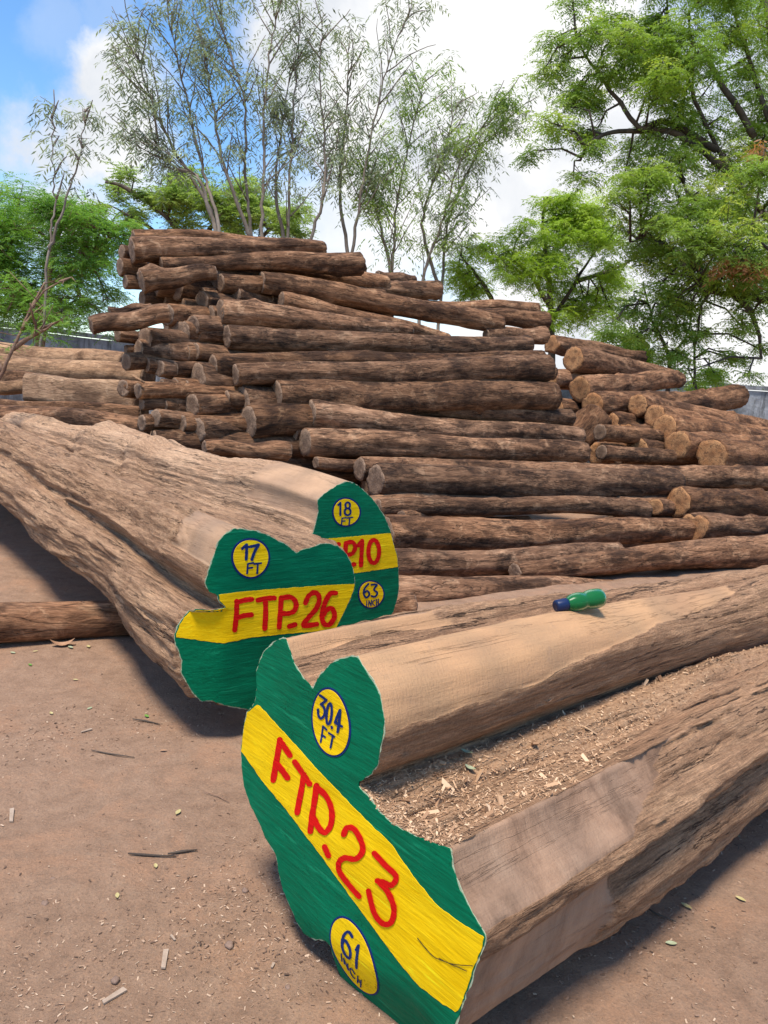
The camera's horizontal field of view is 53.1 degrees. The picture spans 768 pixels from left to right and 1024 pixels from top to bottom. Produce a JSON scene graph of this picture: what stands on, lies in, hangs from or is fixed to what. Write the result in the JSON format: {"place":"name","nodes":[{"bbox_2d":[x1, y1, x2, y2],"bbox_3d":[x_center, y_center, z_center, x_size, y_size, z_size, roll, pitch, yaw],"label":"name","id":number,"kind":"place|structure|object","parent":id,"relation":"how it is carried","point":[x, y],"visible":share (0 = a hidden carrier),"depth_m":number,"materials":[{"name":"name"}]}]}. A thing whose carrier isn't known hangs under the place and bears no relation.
{"place":"outdoors","nodes":[
{"label":"outdoors","id":0,"kind":"place"},
{"bbox_2d":[0,322,134,400],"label":"boundary wall","id":1,"kind":"structure","parent":0,"point":[87,343],"depth_m":18.18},
{"bbox_2d":[0,433,767,1023],"bbox_3d":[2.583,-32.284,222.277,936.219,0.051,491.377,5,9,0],"label":"ground","id":2,"kind":"structure","parent":0,"point":[40,685],"depth_m":1.86,"materials":[{"name":"soil"}]},
{"bbox_2d":[0,379,22,394],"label":"log","id":3,"kind":"object","parent":2,"relation":"on","point":[12,387],"visible":0.45,"depth_m":7.91,"materials":[{"name":"brown wood"}]},
{"bbox_2d":[0,353,155,381],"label":"log","id":4,"kind":"object","parent":3,"relation":"on","point":[85,369],"visible":0.62,"depth_m":8.20,"materials":[{"name":"brown wood"}]},
{"bbox_2d":[0,342,123,361],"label":"log","id":5,"kind":"object","parent":4,"relation":"on","point":[70,353],"visible":0.51,"depth_m":9.21,"materials":[{"name":"brown wood"}]},
{"bbox_2d":[0,266,88,379],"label":"sapling","id":6,"kind":"object","parent":2,"relation":"on","point":[36,331],"visible":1,"depth_m":6.18,"materials":[{"name":"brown plant"}]},
{"bbox_2d":[0,169,147,347],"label":"feathery tree","id":7,"kind":"object","parent":2,"relation":"on","point":[77,222],"visible":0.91,"depth_m":11.02,"materials":[{"name":"green plant"}]},
{"bbox_2d":[22,89,127,346],"bbox_3d":[-4.052,-2.924,9.737,1.151,4.614,0.925,7,9,18],"label":"sapling","id":8,"kind":"object","parent":2,"relation":"on","point":[85,118],"visible":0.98,"depth_m":9.49,"materials":[{"name":"green plant"}]},
{"bbox_2d":[94,0,240,231],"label":"slender tree","id":9,"kind":"object","parent":2,"relation":"on","point":[156,148],"visible":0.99,"depth_m":13.33,"materials":[{"name":"green plant"}]},
{"bbox_2d":[0,421,354,709],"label":"painted log","id":10,"kind":"object","parent":2,"relation":"on","point":[211,604],"visible":0.92,"depth_m":2.72,"materials":[{"name":"brown wood"}]},
{"bbox_2d":[0,412,398,626],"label":"painted log","id":11,"kind":"object","parent":2,"relation":"on","point":[348,517],"visible":0.56,"depth_m":3.75,"materials":[{"name":"brown wood"}]},
{"bbox_2d":[0,399,148,415],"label":"log","id":12,"kind":"object","parent":11,"relation":"on","point":[130,410],"visible":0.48,"depth_m":7.03,"materials":[{"name":"brown wood"}]},
{"bbox_2d":[22,373,139,405],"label":"log","id":13,"kind":"object","parent":12,"relation":"on","point":[41,387],"visible":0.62,"depth_m":7.26,"materials":[{"name":"brown wood"}]},
{"bbox_2d":[0,404,150,434],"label":"log","id":14,"kind":"object","parent":11,"relation":"on","point":[75,416],"visible":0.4,"depth_m":6.67,"materials":[{"name":"brown wood"}]},
{"bbox_2d":[201,439,291,460],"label":"log","id":15,"kind":"object","parent":11,"relation":"on","point":[279,450],"visible":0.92,"depth_m":5.78,"materials":[{"name":"brown wood"}]},
{"bbox_2d":[84,157,319,239],"bbox_3d":[-4.768,-5.535,19.520,6.202,6.824,4.151,5,9,0],"label":"umbrella tree","id":16,"kind":"object","parent":2,"relation":"on","point":[179,204],"visible":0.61,"depth_m":18.45,"materials":[{"name":"green plant"}]},
{"bbox_2d":[0,592,417,642],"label":"log","id":17,"kind":"object","parent":2,"relation":"on","point":[37,621],"visible":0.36,"depth_m":3.40,"materials":[{"name":"brown wood"}]},
{"bbox_2d":[169,0,322,236],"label":"slender tree","id":18,"kind":"object","parent":2,"relation":"on","point":[203,58],"visible":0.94,"depth_m":13.88,"materials":[{"name":"green plant"}]},
{"bbox_2d":[242,0,366,238],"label":"slender tree","id":19,"kind":"object","parent":2,"relation":"on","point":[290,128],"visible":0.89,"depth_m":14.47,"materials":[{"name":"green plant"}]},
{"bbox_2d":[297,0,459,251],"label":"slender tree","id":20,"kind":"object","parent":2,"relation":"on","point":[339,173],"visible":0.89,"depth_m":14.89,"materials":[{"name":"green plant"}]},
{"bbox_2d":[0,528,767,1023],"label":"wood chips","id":21,"kind":"object","parent":2,"relation":"on","point":[254,910],"visible":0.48,"depth_m":1.69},
{"bbox_2d":[314,53,529,323],"bbox_3d":[0.605,-5.254,15.628,4.183,8.180,2.768,5,9,0],"label":"slender tree","id":22,"kind":"object","parent":2,"relation":"on","point":[409,145],"visible":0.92,"depth_m":15.44,"materials":[{"name":"green plant"}]},
{"bbox_2d":[385,83,552,329],"bbox_3d":[1.462,-5.134,16.259,3.223,7.890,2.051,3,9,-10],"label":"slender tree","id":23,"kind":"object","parent":2,"relation":"on","point":[475,161],"visible":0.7,"depth_m":15.91,"materials":[{"name":"green plant"}]},
{"bbox_2d":[453,516,531,519],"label":"log","id":24,"kind":"object","parent":2,"relation":"on","point":[514,517],"visible":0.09,"depth_m":6.42,"materials":[{"name":"brown wood"}]},
{"bbox_2d":[370,493,515,500],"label":"log","id":25,"kind":"object","parent":24,"relation":"on","point":[393,495],"visible":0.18,"depth_m":6.05,"materials":[{"name":"brown wood"}]},
{"bbox_2d":[366,463,685,497],"bbox_3d":[1.437,-0.256,6.886,3.550,0.336,0.320,-1,10,-32],"label":"log","id":26,"kind":"object","parent":25,"relation":"on","point":[387,478],"visible":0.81,"depth_m":6.57,"materials":[{"name":"brown wood"}]},
{"bbox_2d":[241,565,767,1023],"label":"painted log","id":27,"kind":"object","parent":2,"relation":"on","point":[337,720],"visible":0.98,"depth_m":1.61,"materials":[{"name":"brown wood"}]},
{"bbox_2d":[361,645,764,847],"bbox_3d":[0.790,0.501,2.077,2.060,0.073,0.242,-3,12,-42],"label":"sawdust","id":28,"kind":"object","parent":27,"relation":"on","point":[435,840],"visible":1,"depth_m":1.57,"materials":[{"name":"brown wood"}]},
{"bbox_2d":[399,575,613,601],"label":"log","id":29,"kind":"object","parent":2,"relation":"on","point":[425,588],"visible":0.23,"depth_m":4.86,"materials":[{"name":"brown wood"}]},
{"bbox_2d":[395,542,623,576],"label":"log","id":30,"kind":"object","parent":2,"relation":"on","point":[452,563],"visible":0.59,"depth_m":5.23,"materials":[{"name":"brown wood"}]},
{"bbox_2d":[436,188,641,461],"bbox_3d":[3.433,-4.379,17.336,4.852,6.418,3.745,5,9,0],"label":"green tree","id":31,"kind":"object","parent":2,"relation":"on","point":[578,228],"visible":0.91,"depth_m":16.55,"materials":[{"name":"green plant"}]},
{"bbox_2d":[508,534,767,577],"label":"log","id":32,"kind":"object","parent":2,"relation":"on","point":[735,552],"visible":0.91,"depth_m":5.89,"materials":[{"name":"brown wood"}]},
{"bbox_2d":[361,481,369,495],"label":"log","id":33,"kind":"object","parent":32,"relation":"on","point":[364,487],"visible":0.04,"depth_m":6.49,"materials":[{"name":"brown wood"}]},
{"bbox_2d":[312,456,355,471],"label":"log","id":34,"kind":"object","parent":33,"relation":"on","point":[333,464],"visible":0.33,"depth_m":6.24,"materials":[{"name":"brown wood"}]},
{"bbox_2d":[299,428,590,462],"bbox_3d":[0.715,-0.595,7.084,3.190,0.261,0.259,-1,10,-32],"label":"log","id":35,"kind":"object","parent":34,"relation":"on","point":[331,442],"visible":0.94,"depth_m":6.78,"materials":[{"name":"brown wood"}]},
{"bbox_2d":[508,0,767,391],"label":"neem tree","id":36,"kind":"object","parent":2,"relation":"on","point":[664,74],"visible":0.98,"depth_m":12.30,"materials":[{"name":"green plant"}]},
{"bbox_2d":[608,515,671,517],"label":"log","id":37,"kind":"object","parent":2,"relation":"on","point":[656,516],"visible":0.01,"depth_m":7.42,"materials":[{"name":"brown wood"}]},
{"bbox_2d":[375,495,652,517],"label":"log","id":38,"kind":"object","parent":37,"relation":"on","point":[495,506],"visible":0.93,"depth_m":6.32,"materials":[{"name":"brown wood"}]},
{"bbox_2d":[648,498,675,515],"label":"log","id":39,"kind":"object","parent":37,"relation":"on","point":[664,507],"visible":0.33,"depth_m":7.27,"materials":[{"name":"brown wood"}]},
{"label":"log","id":40,"kind":"object","parent":39,"relation":"on","visible":0},
{"bbox_2d":[353,456,767,489],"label":"log","id":41,"kind":"object","parent":40,"relation":"on","point":[738,476],"visible":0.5,"depth_m":8.02,"materials":[{"name":"brown wood"}]},
{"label":"log","id":42,"kind":"object","parent":41,"relation":"on","visible":0},
{"bbox_2d":[695,438,767,465],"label":"log","id":43,"kind":"object","parent":42,"relation":"on","point":[725,452],"visible":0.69,"depth_m":8.97,"materials":[{"name":"brown wood"}]},
{"bbox_2d":[613,461,697,465],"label":"log","id":44,"kind":"object","parent":43,"relation":"on","point":[662,464],"visible":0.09,"depth_m":9.19,"materials":[{"name":"brown wood"}]},
{"bbox_2d":[593,424,664,443],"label":"log","id":45,"kind":"object","parent":44,"relation":"on","point":[620,434],"visible":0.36,"depth_m":8.91,"materials":[{"name":"brown wood"}]},
{"bbox_2d":[559,398,581,412],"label":"log","id":46,"kind":"object","parent":45,"relation":"on","point":[573,405],"visible":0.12,"depth_m":9.84,"materials":[{"name":"brown wood"}]},
{"bbox_2d":[568,370,683,402],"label":"log","id":47,"kind":"object","parent":46,"relation":"on","point":[581,387],"visible":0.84,"depth_m":10.18,"materials":[{"name":"brown wood"}]},
{"bbox_2d":[595,444,697,463],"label":"log","id":48,"kind":"object","parent":44,"relation":"on","point":[629,454],"visible":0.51,"depth_m":8.77,"materials":[{"name":"brown wood"}]},
{"bbox_2d":[630,438,664,448],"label":"log","id":49,"kind":"object","parent":44,"relation":"on","point":[645,443],"visible":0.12,"depth_m":9.07,"materials":[{"name":"brown wood"}]},
{"bbox_2d":[652,414,767,440],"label":"log","id":50,"kind":"object","parent":49,"relation":"on","point":[666,424],"visible":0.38,"depth_m":9.49,"materials":[{"name":"brown wood"}]},
{"bbox_2d":[644,405,767,430],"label":"log","id":51,"kind":"object","parent":50,"relation":"on","point":[652,413],"visible":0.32,"depth_m":9.56,"materials":[{"name":"brown wood"}]},
{"bbox_2d":[628,394,767,426],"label":"log","id":52,"kind":"object","parent":51,"relation":"on","point":[639,405],"visible":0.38,"depth_m":10.06,"materials":[{"name":"brown wood"}]},
{"bbox_2d":[550,369,594,389],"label":"log","id":53,"kind":"object","parent":52,"relation":"on","point":[564,378],"visible":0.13,"depth_m":10.09,"materials":[{"name":"brown wood"}]},
{"bbox_2d":[563,346,685,387],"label":"log","id":54,"kind":"object","parent":53,"relation":"on","point":[579,359],"visible":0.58,"depth_m":10.30,"materials":[{"name":"brown wood"}]},
{"bbox_2d":[544,335,647,361],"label":"log","id":55,"kind":"object","parent":54,"relation":"on","point":[558,345],"visible":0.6,"depth_m":10.82,"materials":[{"name":"brown wood"}]},
{"bbox_2d":[582,384,749,415],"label":"log","id":56,"kind":"object","parent":52,"relation":"on","point":[729,397],"visible":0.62,"depth_m":10.75,"materials":[{"name":"brown wood"}]},
{"bbox_2d":[663,430,767,460],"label":"log","id":57,"kind":"object","parent":44,"relation":"on","point":[683,444],"visible":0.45,"depth_m":9.11,"materials":[{"name":"brown wood"}]},
{"bbox_2d":[667,486,767,517],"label":"log","id":58,"kind":"object","parent":37,"relation":"on","point":[732,502],"visible":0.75,"depth_m":7.60,"materials":[{"name":"brown wood"}]},
{"bbox_2d":[585,324,735,390],"bbox_3d":[5.546,-2.315,15.996,3.118,3.067,1.702,5,9,6],"label":"tree","id":59,"kind":"object","parent":2,"relation":"on","point":[704,372],"visible":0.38,"depth_m":15.65,"materials":[{"name":"green plant"}]},
{"bbox_2d":[587,281,767,390],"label":"thin tree","id":60,"kind":"object","parent":2,"relation":"on","point":[673,356],"visible":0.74,"depth_m":12.68,"materials":[{"name":"green plant"}]},
{"bbox_2d":[682,512,767,539],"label":"log","id":61,"kind":"object","parent":2,"relation":"on","point":[713,525],"visible":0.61,"depth_m":6.89,"materials":[{"name":"brown wood"}]},
{"bbox_2d":[697,139,767,290],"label":"dead branch tree","id":62,"kind":"object","parent":2,"relation":"on","point":[744,269],"visible":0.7,"depth_m":11.55,"materials":[{"name":"plant"}]},
{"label":"log","id":63,"kind":"object","parent":2,"relation":"on","visible":0},
{"bbox_2d":[384,514,695,550],"bbox_3d":[1.396,0.161,6.117,3.322,0.304,0.321,0,10,-32],"label":"log","id":64,"kind":"object","parent":63,"relation":"on","point":[447,533],"visible":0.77,"depth_m":5.80,"materials":[{"name":"brown wood"}]},
{"bbox_2d":[0,0,767,391],"label":"sky","id":65,"kind":"structure","parent":0,"point":[46,46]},
{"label":"log","id":66,"kind":"object","parent":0,"visible":0},
{"bbox_2d":[292,464,360,484],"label":"log","id":67,"kind":"object","parent":66,"relation":"on","point":[348,476],"visible":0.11,"depth_m":6.58,"materials":[{"name":"brown wood"}]},
{"bbox_2d":[220,456,347,465],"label":"log","id":68,"kind":"object","parent":67,"relation":"on","point":[302,461],"visible":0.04,"depth_m":6.44,"materials":[{"name":"brown wood"}]},
{"bbox_2d":[151,429,357,458],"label":"log","id":69,"kind":"object","parent":68,"relation":"on","point":[187,439],"visible":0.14,"depth_m":6.05,"materials":[{"name":"brown wood"}]},
{"bbox_2d":[241,403,444,438],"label":"log","id":70,"kind":"object","parent":69,"relation":"on","point":[277,420],"visible":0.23,"depth_m":6.23,"materials":[{"name":"brown wood"}]},
{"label":"log","id":71,"kind":"object","parent":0,"visible":0},
{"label":"log","id":72,"kind":"object","parent":71,"relation":"on","visible":0},
{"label":"log","id":73,"kind":"object","parent":72,"relation":"on","visible":0},
{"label":"log","id":74,"kind":"object","parent":73,"relation":"on","visible":0},
{"bbox_2d":[309,399,585,441],"bbox_3d":[0.716,-0.797,7.300,3.173,0.305,0.258,0,10,-32],"label":"log","id":75,"kind":"object","parent":74,"relation":"on","point":[328,414],"visible":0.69,"depth_m":7.02,"materials":[{"name":"brown wood"}]},
{"bbox_2d":[270,379,562,414],"bbox_3d":[0.436,-1.085,7.235,3.135,0.341,0.366,-6,13,-31],"label":"log","id":76,"kind":"object","parent":75,"relation":"on","point":[423,397],"visible":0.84,"depth_m":7.06,"materials":[{"name":"brown wood"}]},
{"bbox_2d":[232,354,555,386],"bbox_3d":[0.237,-1.311,7.188,3.433,0.302,0.307,-8,14,-30],"label":"log","id":77,"kind":"object","parent":76,"relation":"on","point":[538,367],"visible":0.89,"depth_m":7.04,"materials":[{"name":"brown wood"}]},
{"bbox_2d":[413,408,575,425],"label":"log","id":78,"kind":"object","parent":75,"relation":"on","point":[559,416],"visible":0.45,"depth_m":7.73,"materials":[{"name":"brown wood"}]},
{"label":"log","id":79,"kind":"object","parent":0,"visible":0},
{"bbox_2d":[138,327,223,346],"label":"log","id":80,"kind":"object","parent":79,"relation":"on","point":[152,336],"visible":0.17,"depth_m":6.33,"materials":[{"name":"brown wood"}]},
{"bbox_2d":[187,315,274,334],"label":"log","id":81,"kind":"object","parent":80,"relation":"on","point":[205,323],"visible":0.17,"depth_m":6.57,"materials":[{"name":"brown wood"}]},
{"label":"log","id":82,"kind":"object","parent":81,"relation":"on","visible":0},
{"bbox_2d":[271,295,277,303],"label":"log","id":83,"kind":"object","parent":82,"relation":"on","point":[274,299],"visible":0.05,"depth_m":7.35,"materials":[{"name":"brown wood"}]},
{"bbox_2d":[259,271,505,330],"bbox_3d":[0.080,-2.159,7.986,2.926,0.251,0.247,1,9,-32],"label":"log","id":84,"kind":"object","parent":83,"relation":"on","point":[328,291],"visible":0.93,"depth_m":7.82,"materials":[{"name":"brown wood"}]},
{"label":"log","id":85,"kind":"object","parent":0,"visible":0},
{"bbox_2d":[121,352,163,370],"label":"log","id":86,"kind":"object","parent":85,"relation":"on","point":[134,361],"visible":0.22,"depth_m":6.16,"materials":[{"name":"brown wood"}]},
{"bbox_2d":[124,345,133,352],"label":"log","id":87,"kind":"object","parent":86,"relation":"on","point":[128,348],"visible":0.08,"depth_m":6.37,"materials":[{"name":"brown wood"}]},
{"bbox_2d":[171,321,186,333],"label":"log","id":88,"kind":"object","parent":87,"relation":"on","point":[178,325],"visible":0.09,"depth_m":6.55,"materials":[{"name":"brown wood"}]},
{"bbox_2d":[162,303,209,325],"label":"log","id":89,"kind":"object","parent":88,"relation":"on","point":[180,312],"visible":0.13,"depth_m":6.60,"materials":[{"name":"brown wood"}]},
{"bbox_2d":[137,263,217,293],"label":"log","id":90,"kind":"object","parent":89,"relation":"on","point":[151,277],"visible":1,"depth_m":6.59,"materials":[{"name":"brown wood"}]},
{"bbox_2d":[198,331,223,342],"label":"log","id":91,"kind":"object","parent":88,"relation":"on","point":[216,337],"visible":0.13,"depth_m":6.65,"materials":[{"name":"brown wood"}]},
{"bbox_2d":[216,298,413,333],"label":"log","id":92,"kind":"object","parent":91,"relation":"on","point":[253,312],"visible":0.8,"depth_m":7.02,"materials":[{"name":"brown wood"}]},
{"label":"log","id":93,"kind":"object","parent":88,"relation":"on","visible":0},
{"bbox_2d":[181,298,197,304],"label":"log","id":94,"kind":"object","parent":93,"relation":"on","point":[185,301],"visible":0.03,"depth_m":6.88,"materials":[{"name":"brown wood"}]},
{"bbox_2d":[201,287,218,292],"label":"log","id":95,"kind":"object","parent":94,"relation":"on","point":[212,289],"visible":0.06,"depth_m":7.03,"materials":[{"name":"brown wood"}]},
{"bbox_2d":[206,270,257,287],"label":"log","id":96,"kind":"object","parent":95,"relation":"on","point":[213,282],"visible":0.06,"depth_m":7.17,"materials":[{"name":"brown wood"}]},
{"bbox_2d":[159,251,365,277],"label":"log","id":97,"kind":"object","parent":96,"relation":"on","point":[339,264],"visible":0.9,"depth_m":7.31,"materials":[{"name":"brown wood"}]},
{"bbox_2d":[128,236,326,263],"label":"log","id":98,"kind":"object","parent":97,"relation":"on","point":[143,249],"visible":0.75,"depth_m":6.96,"materials":[{"name":"brown wood"}]},
{"bbox_2d":[277,291,450,335],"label":"log","id":99,"kind":"object","parent":94,"relation":"on","point":[298,300],"visible":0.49,"depth_m":7.45,"materials":[{"name":"brown wood"}]},
{"bbox_2d":[88,303,171,334],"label":"log","id":100,"kind":"object","parent":86,"relation":"on","point":[145,317],"visible":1,"depth_m":6.00,"materials":[{"name":"brown wood"}]},
{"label":"log","id":101,"kind":"object","parent":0,"visible":0},
{"bbox_2d":[139,398,185,410],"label":"log","id":102,"kind":"object","parent":101,"relation":"on","point":[151,404],"visible":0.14,"depth_m":5.93,"materials":[{"name":"brown wood"}]},
{"bbox_2d":[134,382,259,398],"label":"log","id":103,"kind":"object","parent":102,"relation":"on","point":[150,390],"visible":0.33,"depth_m":5.99,"materials":[{"name":"brown wood"}]},
{"bbox_2d":[190,362,269,386],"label":"log","id":104,"kind":"object","parent":101,"relation":"on","point":[205,373],"visible":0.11,"depth_m":6.28,"materials":[{"name":"brown wood"}]},
{"bbox_2d":[159,378,177,382],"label":"log","id":105,"kind":"object","parent":104,"relation":"on","point":[166,380],"visible":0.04,"depth_m":6.12,"materials":[{"name":"brown wood"}]},
{"bbox_2d":[172,377,198,382],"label":"log","id":106,"kind":"object","parent":105,"relation":"on","point":[180,380],"visible":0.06,"depth_m":6.21,"materials":[{"name":"brown wood"}]},
{"bbox_2d":[209,350,545,375],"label":"log","id":107,"kind":"object","parent":106,"relation":"on","point":[222,363],"visible":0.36,"depth_m":6.82,"materials":[{"name":"brown wood"}]},
{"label":"log","id":108,"kind":"object","parent":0,"visible":0},
{"bbox_2d":[117,379,147,398],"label":"log","id":109,"kind":"object","parent":108,"relation":"on","point":[125,388],"visible":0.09,"depth_m":5.93,"materials":[{"name":"brown wood"}]},
{"bbox_2d":[155,359,189,378],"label":"log","id":110,"kind":"object","parent":109,"relation":"on","point":[166,369],"visible":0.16,"depth_m":6.24,"materials":[{"name":"brown wood"}]},
{"bbox_2d":[187,344,261,361],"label":"log","id":111,"kind":"object","parent":110,"relation":"on","point":[192,353],"visible":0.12,"depth_m":6.46,"materials":[{"name":"brown wood"}]},
{"bbox_2d":[222,324,533,352],"bbox_3d":[0.118,-1.648,7.479,3.432,0.255,0.249,-6,13,-31],"label":"log","id":112,"kind":"object","parent":111,"relation":"on","point":[253,338],"visible":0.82,"depth_m":7.14,"materials":[{"name":"brown wood"}]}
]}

